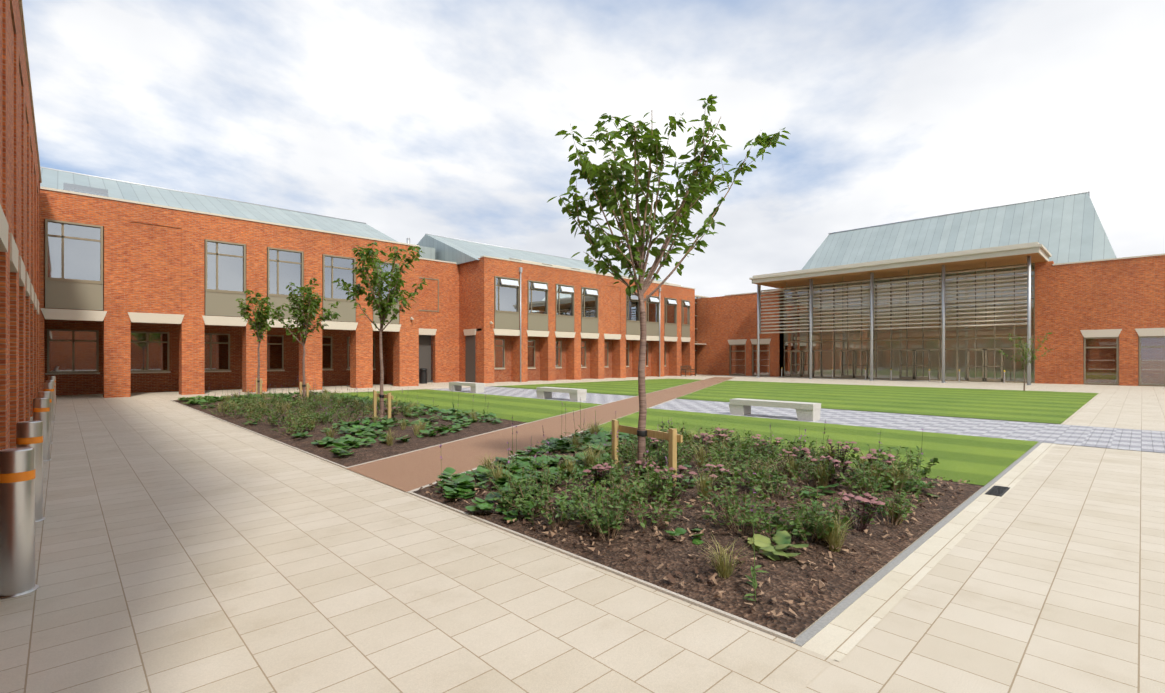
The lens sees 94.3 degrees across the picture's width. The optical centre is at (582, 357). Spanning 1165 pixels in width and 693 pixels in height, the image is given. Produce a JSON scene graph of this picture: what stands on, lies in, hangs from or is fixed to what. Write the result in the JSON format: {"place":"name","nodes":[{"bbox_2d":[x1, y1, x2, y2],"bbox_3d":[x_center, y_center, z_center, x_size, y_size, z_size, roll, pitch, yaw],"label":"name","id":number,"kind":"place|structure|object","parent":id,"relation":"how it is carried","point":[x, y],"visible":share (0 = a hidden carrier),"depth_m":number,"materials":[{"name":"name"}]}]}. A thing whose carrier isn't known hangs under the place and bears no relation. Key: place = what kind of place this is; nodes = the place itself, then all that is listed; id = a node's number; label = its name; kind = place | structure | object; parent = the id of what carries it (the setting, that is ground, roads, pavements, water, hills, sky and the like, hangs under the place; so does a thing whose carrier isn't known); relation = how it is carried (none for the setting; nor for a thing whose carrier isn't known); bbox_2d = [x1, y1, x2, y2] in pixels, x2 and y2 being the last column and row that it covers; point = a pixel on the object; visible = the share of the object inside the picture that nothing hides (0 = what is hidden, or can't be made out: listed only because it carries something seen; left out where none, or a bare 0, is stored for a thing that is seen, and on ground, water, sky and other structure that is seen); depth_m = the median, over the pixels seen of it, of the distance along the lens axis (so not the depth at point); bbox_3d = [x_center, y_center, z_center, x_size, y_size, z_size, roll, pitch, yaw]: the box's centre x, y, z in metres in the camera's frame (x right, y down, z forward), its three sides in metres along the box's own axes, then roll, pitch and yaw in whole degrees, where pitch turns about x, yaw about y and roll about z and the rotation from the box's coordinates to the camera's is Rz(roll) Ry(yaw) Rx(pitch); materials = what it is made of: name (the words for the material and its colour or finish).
{"place":"outdoors","nodes":[
{"label":"outdoors","id":0,"kind":"place"},
{"bbox_2d":[44,318,386,394],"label":"covered walkway","id":1,"kind":"structure","parent":0,"point":[73,357],"depth_m":26.91,"materials":[{"name":"brick"}]},
{"bbox_2d":[0,392,833,692],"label":"paving","id":2,"kind":"structure","parent":0,"point":[182,548],"depth_m":3.77,"materials":[{"name":"beige stone"}]},
{"bbox_2d":[0,447,38,598],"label":"bollard","id":3,"kind":"object","parent":2,"relation":"on","point":[17,518],"visible":1,"depth_m":3.78,"materials":[{"name":"silver metal"}]},
{"bbox_2d":[16,421,45,521],"bbox_3d":[-5.640,1.159,5.512,0.230,1.020,0.230,0,0,-44],"label":"bollard","id":4,"kind":"object","parent":2,"relation":"on","point":[29,433],"visible":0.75,"depth_m":5.49,"materials":[{"name":"silver metal"}]},
{"bbox_2d":[33,398,50,461],"bbox_3d":[-8.758,1.159,8.743,0.230,1.020,0.230,0,0,-44],"label":"bollard","id":5,"kind":"object","parent":2,"relation":"on","point":[41,409],"visible":0.77,"depth_m":8.71,"materials":[{"name":"silver metal"}]},
{"bbox_2d":[38,391,51,443],"bbox_3d":[-10.424,1.159,10.470,0.230,1.020,0.230,0,0,-44],"label":"bollard","id":6,"kind":"object","parent":2,"relation":"on","point":[44,394],"visible":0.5,"depth_m":10.45,"materials":[{"name":"silver metal"}]},
{"bbox_2d":[44,383,54,421],"bbox_3d":[-13.841,1.159,14.010,0.230,1.020,0.230,0,0,-44],"label":"bollard","id":7,"kind":"object","parent":2,"relation":"on","point":[48,386],"visible":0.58,"depth_m":13.99,"materials":[{"name":"silver metal"}]},
{"bbox_2d":[46,380,54,414],"bbox_3d":[-15.487,1.159,15.716,0.230,1.020,0.230,0,0,-44],"label":"bollard","id":8,"kind":"object","parent":2,"relation":"on","point":[50,381],"visible":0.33,"depth_m":15.76,"materials":[{"name":"silver metal"}]},
{"bbox_2d":[48,376,56,404],"bbox_3d":[-18.855,1.159,19.206,0.230,1.020,0.230,0,0,-44],"label":"bollard","id":9,"kind":"object","parent":2,"relation":"on","point":[51,377],"visible":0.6,"depth_m":19.23,"materials":[{"name":"silver metal"}]},
{"bbox_2d":[475,335,681,382],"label":"covered walkway","id":10,"kind":"structure","parent":0,"point":[502,358],"depth_m":41.33,"materials":[{"name":"brick"}]},
{"bbox_2d":[22,0,1164,296],"label":"sky","id":11,"kind":"structure","parent":0,"point":[402,119],"materials":[{"name":"white"}]},
{"bbox_2d":[695,295,724,374],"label":"brick wall","id":12,"kind":"structure","parent":0,"point":[709,335],"depth_m":53.38,"materials":[{"name":"red brick"}]},
{"bbox_2d":[347,374,1164,692],"bbox_3d":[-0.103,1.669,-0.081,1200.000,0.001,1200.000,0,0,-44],"label":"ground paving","id":13,"kind":"structure","parent":0,"point":[1045,574],"depth_m":3.91,"materials":[{"name":"beige stone"}]},
{"bbox_2d":[0,0,41,449],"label":"building","id":14,"kind":"structure","parent":13,"relation":"on","point":[20,176],"depth_m":9.98,"materials":[{"name":"brick"}]},
{"bbox_2d":[40,186,419,397],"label":"wing block","id":15,"kind":"structure","parent":13,"relation":"on","point":[117,267],"depth_m":24.69,"materials":[{"name":"brick"}]},
{"bbox_2d":[40,166,397,241],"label":"roof block","id":16,"kind":"structure","parent":15,"relation":"on","point":[83,183],"depth_m":28.79,"materials":[{"name":"metal"}]},
{"bbox_2d":[178,379,502,455],"bbox_3d":[-7.962,1.155,16.552,5.812,0.993,16.884,0,0,-44],"label":"bed planting","id":17,"kind":"object","parent":13,"relation":"on","point":[262,403],"visible":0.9,"depth_m":13.86,"materials":[{"name":"green plant"}]},
{"bbox_2d":[256,378,262,395],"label":"tree stakes","id":18,"kind":"object","parent":17,"relation":"in","point":[260,381],"visible":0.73,"depth_m":21.84,"materials":[{"name":"brown wood"}]},
{"bbox_2d":[235,289,288,393],"bbox_3d":[-13.261,-0.521,22.197,2.358,4.381,1.581,0,0,39],"label":"tree","id":19,"kind":"object","parent":17,"relation":"on","point":[260,321],"visible":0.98,"depth_m":22.18,"materials":[{"name":"green plant"}]},
{"bbox_2d":[299,382,309,401],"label":"tree stakes","id":20,"kind":"object","parent":17,"relation":"in","point":[306,385],"visible":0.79,"depth_m":18.31,"materials":[{"name":"brown wood"}]},
{"bbox_2d":[272,278,340,399],"bbox_3d":[-9.595,-0.553,18.809,1.820,4.446,1.930,0,0,-44],"label":"tree","id":21,"kind":"object","parent":17,"relation":"on","point":[309,310],"visible":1,"depth_m":18.70,"materials":[{"name":"green plant"}]},
{"bbox_2d":[332,241,427,417],"bbox_3d":[-5.055,-0.620,13.723,1.816,4.578,2.266,0,0,-44],"label":"tree","id":22,"kind":"object","parent":17,"relation":"on","point":[382,306],"visible":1,"depth_m":13.57,"materials":[{"name":"green plant"}]},
{"bbox_2d":[373,390,392,418],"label":"tree stakes","id":23,"kind":"object","parent":17,"relation":"in","point":[389,396],"visible":0.79,"depth_m":13.56,"materials":[{"name":"brown wood"}]},
{"bbox_2d":[173,394,525,466],"bbox_3d":[-7.836,1.588,16.526,5.465,0.130,17.960,0,0,-44],"label":"bed","id":24,"kind":"object","parent":13,"relation":"on","point":[376,450],"visible":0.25,"depth_m":11.64,"materials":[{"name":"brown soil"}]},
{"bbox_2d":[150,377,662,399],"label":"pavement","id":25,"kind":"structure","parent":13,"relation":"on","point":[172,395],"depth_m":29.43,"materials":[{"name":"beige stone"}]},
{"bbox_2d":[419,368,427,383],"bbox_3d":[-10.367,1.169,35.179,0.540,1.000,0.540,0,0,-44],"label":"litter bin","id":26,"kind":"object","parent":25,"relation":"on","point":[422,376],"visible":0.96,"depth_m":34.97,"materials":[{"name":"black metal"}]},
{"bbox_2d":[419,257,475,382],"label":"brick wall","id":27,"kind":"structure","parent":25,"relation":"on","point":[439,307],"depth_m":36.71,"materials":[{"name":"brick"}]},
{"bbox_2d":[407,238,434,259],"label":"roof","id":28,"kind":"structure","parent":27,"relation":"on","point":[428,253],"depth_m":38.60,"materials":[{"name":"grey metal"}]},
{"bbox_2d":[346,377,731,491],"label":"resin path","id":29,"kind":"structure","parent":13,"relation":"on","point":[407,472],"depth_m":10.22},
{"bbox_2d":[431,256,694,382],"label":"wing block","id":30,"kind":"structure","parent":13,"relation":"on","point":[519,302],"depth_m":40.52,"materials":[{"name":"brick"}]},
{"bbox_2d":[417,233,680,285],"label":"roof","id":31,"kind":"structure","parent":30,"relation":"on","point":[457,251],"depth_m":41.42,"materials":[{"name":"metal"}]},
{"bbox_2d":[170,377,1098,646],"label":"kerb edgings","id":32,"kind":"object","parent":13,"relation":"on","point":[812,631],"visible":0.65,"depth_m":4.45,"materials":[{"name":"grey concrete"}]},
{"bbox_2d":[436,397,939,600],"bbox_3d":[0.916,1.140,7.494,5.483,0.981,6.554,0,0,-44],"label":"bed planting","id":33,"kind":"object","parent":13,"relation":"on","point":[520,487],"visible":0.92,"depth_m":6.14,"materials":[{"name":"green plant"}]},
{"bbox_2d":[681,365,695,375],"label":"bench","id":34,"kind":"object","parent":13,"relation":"on","point":[686,370],"visible":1,"depth_m":49.60,"materials":[{"name":"brown wood"}]},
{"bbox_2d":[413,432,982,637],"bbox_3d":[0.654,1.588,7.728,5.465,0.129,7.364,0,0,-44],"label":"bed","id":35,"kind":"object","parent":13,"relation":"on","point":[844,578],"visible":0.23,"depth_m":4.64,"materials":[{"name":"brown soil"}]},
{"bbox_2d":[611,419,682,486],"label":"tree stakes","id":36,"kind":"object","parent":35,"relation":"in","point":[672,436],"visible":0.81,"depth_m":6.82,"materials":[{"name":"brown wood"}]},
{"bbox_2d":[547,94,789,477],"bbox_3d":[1.035,-0.793,7.096,2.531,4.924,2.390,0,0,-44],"label":"tree","id":37,"kind":"object","parent":35,"relation":"in","point":[606,196],"visible":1,"depth_m":6.90,"materials":[{"name":"green plant"}]},
{"bbox_2d":[419,430,969,615],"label":"bark chips","id":38,"kind":"object","parent":35,"relation":"on","point":[712,576],"visible":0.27,"depth_m":4.87,"materials":[{"name":"brown wood"}]},
{"bbox_2d":[337,379,1097,485],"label":"lawns","id":39,"kind":"structure","parent":13,"relation":"on","point":[979,460],"depth_m":16.95,"materials":[{"name":"green plant"}]},
{"bbox_2d":[996,332,1054,390],"bbox_3d":[22.305,0.202,26.909,1.586,2.934,2.358,0,0,-22],"label":"hall tree","id":40,"kind":"object","parent":39,"relation":"on","point":[1025,357],"visible":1,"depth_m":27.09,"materials":[{"name":"green plant"}]},
{"bbox_2d":[430,387,1164,452],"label":"grey path setts","id":41,"kind":"structure","parent":13,"relation":"on","point":[1129,439],"depth_m":13.48,"materials":[{"name":"grey stone"}]},
{"bbox_2d":[449,382,484,392],"bbox_3d":[-5.741,1.438,26.642,0.500,0.460,2.490,0,0,-44],"label":"concrete bench","id":42,"kind":"object","parent":41,"relation":"on","point":[475,387],"visible":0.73,"depth_m":26.09,"materials":[{"name":"white concrete"}]},
{"bbox_2d":[536,387,586,401],"bbox_3d":[-0.880,1.438,21.605,0.500,0.460,2.490,0,0,-44],"label":"concrete bench","id":43,"kind":"object","parent":41,"relation":"on","point":[546,392],"visible":0.88,"depth_m":21.19,"materials":[{"name":"white concrete"}]},
{"bbox_2d":[729,398,820,420],"bbox_3d":[5.335,1.438,15.165,0.500,0.460,2.490,0,0,-44],"label":"concrete bench","id":44,"kind":"object","parent":41,"relation":"on","point":[807,411],"visible":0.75,"depth_m":14.78,"materials":[{"name":"white concrete"}]},
{"bbox_2d":[757,256,1030,384],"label":"columns","id":45,"kind":"structure","parent":13,"relation":"on","point":[943,322],"depth_m":39.62,"materials":[{"name":"grey metal"}]},
{"bbox_2d":[749,242,1051,287],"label":"canopy roof","id":46,"kind":"structure","parent":45,"relation":"on","point":[1015,254],"depth_m":37.69,"materials":[{"name":"beige metal"}]},
{"bbox_2d":[802,443,1055,661],"bbox_3d":[5.221,1.665,6.787,10.800,0.001,0.210,0,0,-44],"label":"paving edge course","id":47,"kind":"object","parent":13,"relation":"on","point":[843,634],"visible":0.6,"depth_m":4.08,"materials":[{"name":"beige stone"}]},
{"bbox_2d":[985,485,1009,496],"bbox_3d":[5.188,1.659,6.748,0.600,0.018,0.160,0,0,-44],"label":"drain grating","id":48,"kind":"object","parent":47,"relation":"on","point":[996,490],"visible":0.98,"depth_m":6.72,"materials":[{"name":"grey metal"}]},
{"bbox_2d":[784,263,1034,382],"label":"glass facade","id":49,"kind":"structure","parent":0,"point":[984,366],"depth_m":40.92,"materials":[{"name":"glass"}]},
{"bbox_2d":[760,265,1026,333],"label":"louvers","id":50,"kind":"object","parent":49,"relation":"attached to","point":[908,308],"visible":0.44,"depth_m":38.57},
{"bbox_2d":[725,253,1164,385],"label":"hall walls","id":51,"kind":"structure","parent":0,"point":[1103,320],"depth_m":35.47,"materials":[{"name":"orange brick"}]},
{"bbox_2d":[787,191,1116,290],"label":"hall roof","id":52,"kind":"structure","parent":51,"relation":"on","point":[1067,228],"depth_m":40.74,"materials":[{"name":"metal"}]}
]}

